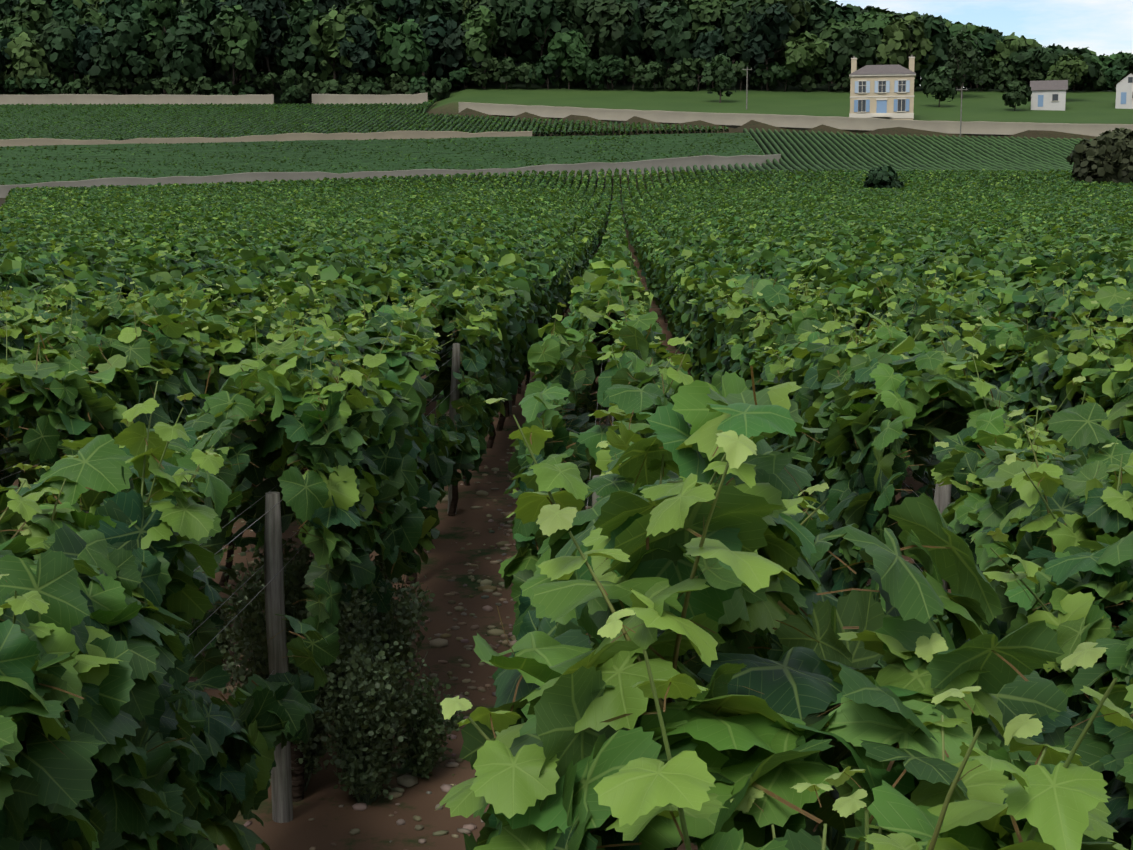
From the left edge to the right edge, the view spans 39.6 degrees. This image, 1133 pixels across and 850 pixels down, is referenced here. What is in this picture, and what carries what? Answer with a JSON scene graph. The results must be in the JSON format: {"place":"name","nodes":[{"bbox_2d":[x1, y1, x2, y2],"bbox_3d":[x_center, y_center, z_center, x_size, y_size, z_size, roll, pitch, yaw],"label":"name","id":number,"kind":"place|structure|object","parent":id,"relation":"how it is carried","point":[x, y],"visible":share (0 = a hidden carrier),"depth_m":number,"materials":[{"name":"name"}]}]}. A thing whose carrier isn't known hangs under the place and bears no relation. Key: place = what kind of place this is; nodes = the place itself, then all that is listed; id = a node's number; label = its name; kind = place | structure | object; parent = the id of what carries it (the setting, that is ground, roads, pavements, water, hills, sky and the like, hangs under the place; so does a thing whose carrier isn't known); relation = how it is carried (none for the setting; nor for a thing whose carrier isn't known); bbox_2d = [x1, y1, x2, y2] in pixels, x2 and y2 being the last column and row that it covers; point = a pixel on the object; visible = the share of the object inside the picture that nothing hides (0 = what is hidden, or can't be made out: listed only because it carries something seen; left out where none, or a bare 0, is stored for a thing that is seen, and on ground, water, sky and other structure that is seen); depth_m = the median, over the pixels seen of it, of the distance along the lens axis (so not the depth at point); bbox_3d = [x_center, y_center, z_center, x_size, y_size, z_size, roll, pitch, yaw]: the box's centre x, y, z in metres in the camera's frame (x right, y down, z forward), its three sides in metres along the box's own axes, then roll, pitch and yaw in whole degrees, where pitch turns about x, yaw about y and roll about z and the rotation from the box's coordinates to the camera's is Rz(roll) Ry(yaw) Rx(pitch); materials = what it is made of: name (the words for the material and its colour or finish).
{"place":"outdoors","nodes":[
{"label":"outdoors","id":0,"kind":"place"},
{"bbox_2d":[0,57,1132,849],"bbox_3d":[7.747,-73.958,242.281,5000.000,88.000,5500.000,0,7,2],"label":"ground","id":1,"kind":"structure","parent":0,"point":[324,799],"depth_m":9.48,"materials":[{"name":"soil"}]},
{"bbox_2d":[0,94,273,104],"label":"stone wall","id":2,"kind":"structure","parent":1,"relation":"on","point":[78,99],"depth_m":326.96,"materials":[{"name":"beige stone"}]},
{"bbox_2d":[0,131,531,146],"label":"dirt track","id":3,"kind":"structure","parent":1,"relation":"on","point":[297,136],"depth_m":257.19,"materials":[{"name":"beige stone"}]},
{"bbox_2d":[312,93,427,104],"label":"stone wall","id":4,"kind":"structure","parent":1,"relation":"on","point":[368,99],"depth_m":325.12,"materials":[{"name":"beige stone"}]},
{"bbox_2d":[0,99,761,184],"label":"vine rows","id":5,"kind":"object","parent":1,"relation":"on","point":[545,147],"visible":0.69,"depth_m":247.14,"materials":[{"name":"green plant"}]},
{"bbox_2d":[0,98,762,184],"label":"vine leaves","id":6,"kind":"object","parent":1,"relation":"on","point":[638,126],"visible":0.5,"depth_m":269.52,"materials":[{"name":"green plant"}]},
{"bbox_2d":[0,154,780,197],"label":"dirt track","id":7,"kind":"structure","parent":1,"relation":"on","point":[699,161],"depth_m":208.96,"materials":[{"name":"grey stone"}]},
{"bbox_2d":[202,321,659,804],"bbox_3d":[0.410,-0.449,15.023,5.625,0.895,21.358,0,7,2],"label":"path weed","id":8,"kind":"object","parent":1,"relation":"on","point":[385,715],"depth_m":5.10,"materials":[{"name":"green plant"}]},
{"bbox_2d":[0,342,949,677],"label":"trellis wires","id":9,"kind":"object","parent":1,"relation":"on","point":[304,524],"visible":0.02,"depth_m":4.71,"materials":[{"name":"grey metal"}]},
{"bbox_2d":[189,380,933,849],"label":"path pebbles","id":10,"kind":"object","parent":1,"relation":"on","point":[409,780],"visible":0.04,"depth_m":6.95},
{"bbox_2d":[0,331,1132,849],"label":"vine leaves","id":11,"kind":"object","parent":1,"relation":"on","point":[802,707],"visible":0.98,"depth_m":2.15,"materials":[{"name":"green plant"}]},
{"bbox_2d":[0,257,1132,613],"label":"vine leaves","id":12,"kind":"object","parent":1,"relation":"on","point":[92,383],"visible":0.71,"depth_m":6.37,"materials":[{"name":"green plant"}]},
{"bbox_2d":[0,0,1132,188],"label":"tree foliage","id":13,"kind":"object","parent":1,"relation":"on","point":[87,38],"visible":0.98,"depth_m":330.16,"materials":[{"name":"green plant"}]},
{"bbox_2d":[0,219,1132,307],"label":"vine leaves","id":14,"kind":"object","parent":1,"relation":"on","point":[518,237],"visible":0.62,"depth_m":43.60,"materials":[{"name":"green plant"}]},
{"bbox_2d":[0,199,1132,245],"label":"vine leaves","id":15,"kind":"object","parent":1,"relation":"on","point":[579,213],"visible":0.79,"depth_m":92.23,"materials":[{"name":"green plant"}]},
{"bbox_2d":[5,168,1132,208],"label":"vine leaves","id":16,"kind":"object","parent":1,"relation":"on","point":[573,194],"visible":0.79,"depth_m":176.43,"materials":[{"name":"green plant"}]},
{"bbox_2d":[6,15,1131,185],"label":"tree trunks","id":17,"kind":"object","parent":1,"relation":"on","point":[234,80],"visible":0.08,"depth_m":334.28,"materials":[{"name":"brown plant"}]},
{"bbox_2d":[6,128,1132,394],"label":"vine rows","id":18,"kind":"object","parent":1,"relation":"on","point":[820,152],"visible":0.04,"depth_m":234.76,"materials":[{"name":"green plant"}]},
{"bbox_2d":[0,263,1132,849],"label":"vine stems","id":19,"kind":"object","parent":18,"relation":"attached to","point":[948,795],"visible":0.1,"depth_m":2.06,"materials":[{"name":"green plant"}]},
{"bbox_2d":[0,239,1132,423],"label":"vine leaves","id":20,"kind":"object","parent":19,"relation":"attached to","point":[534,286],"visible":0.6,"depth_m":15.56,"materials":[{"name":"green plant"}]},
{"bbox_2d":[205,304,934,840],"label":"vine trunks","id":21,"kind":"object","parent":1,"relation":"on","point":[297,770],"visible":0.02,"depth_m":8.08,"materials":[{"name":"brown wood"}]},
{"bbox_2d":[264,342,950,822],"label":"wooden posts","id":22,"kind":"object","parent":1,"relation":"on","point":[282,806],"depth_m":4.83,"materials":[{"name":"wood"}]},
{"bbox_2d":[742,67,751,109],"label":"utility pole","id":23,"kind":"object","parent":1,"relation":"on","point":[747,69],"visible":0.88,"depth_m":289.35,"materials":[{"name":"grey wood"}]},
{"bbox_2d":[459,102,1132,136],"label":"dirt road","id":24,"kind":"structure","parent":1,"relation":"on","point":[872,124],"depth_m":270.23,"materials":[{"name":"beige soil"}]},
{"bbox_2d":[849,55,916,119],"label":"manor house","id":25,"kind":"structure","parent":1,"relation":"on","point":[882,91],"depth_m":266.96,"materials":[{"name":"paint"}]},
{"bbox_2d":[956,87,967,136],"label":"utility pole","id":26,"kind":"object","parent":1,"relation":"on","point":[961,89],"visible":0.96,"depth_m":255.47,"materials":[{"name":"grey wood"}]},
{"bbox_2d":[1030,80,1067,110],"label":"white cottage","id":27,"kind":"structure","parent":1,"relation":"on","point":[1048,95],"depth_m":285.38,"materials":[{"name":"paint"}]},
{"bbox_2d":[1115,72,1132,108],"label":"house","id":28,"kind":"structure","parent":1,"relation":"on","point":[1124,91],"depth_m":287.39,"materials":[{"name":"paint"}]},
{"bbox_2d":[830,0,1132,87],"label":"sky","id":29,"kind":"structure","parent":0,"point":[1105,27],"materials":[{"name":"blue"}]}
]}

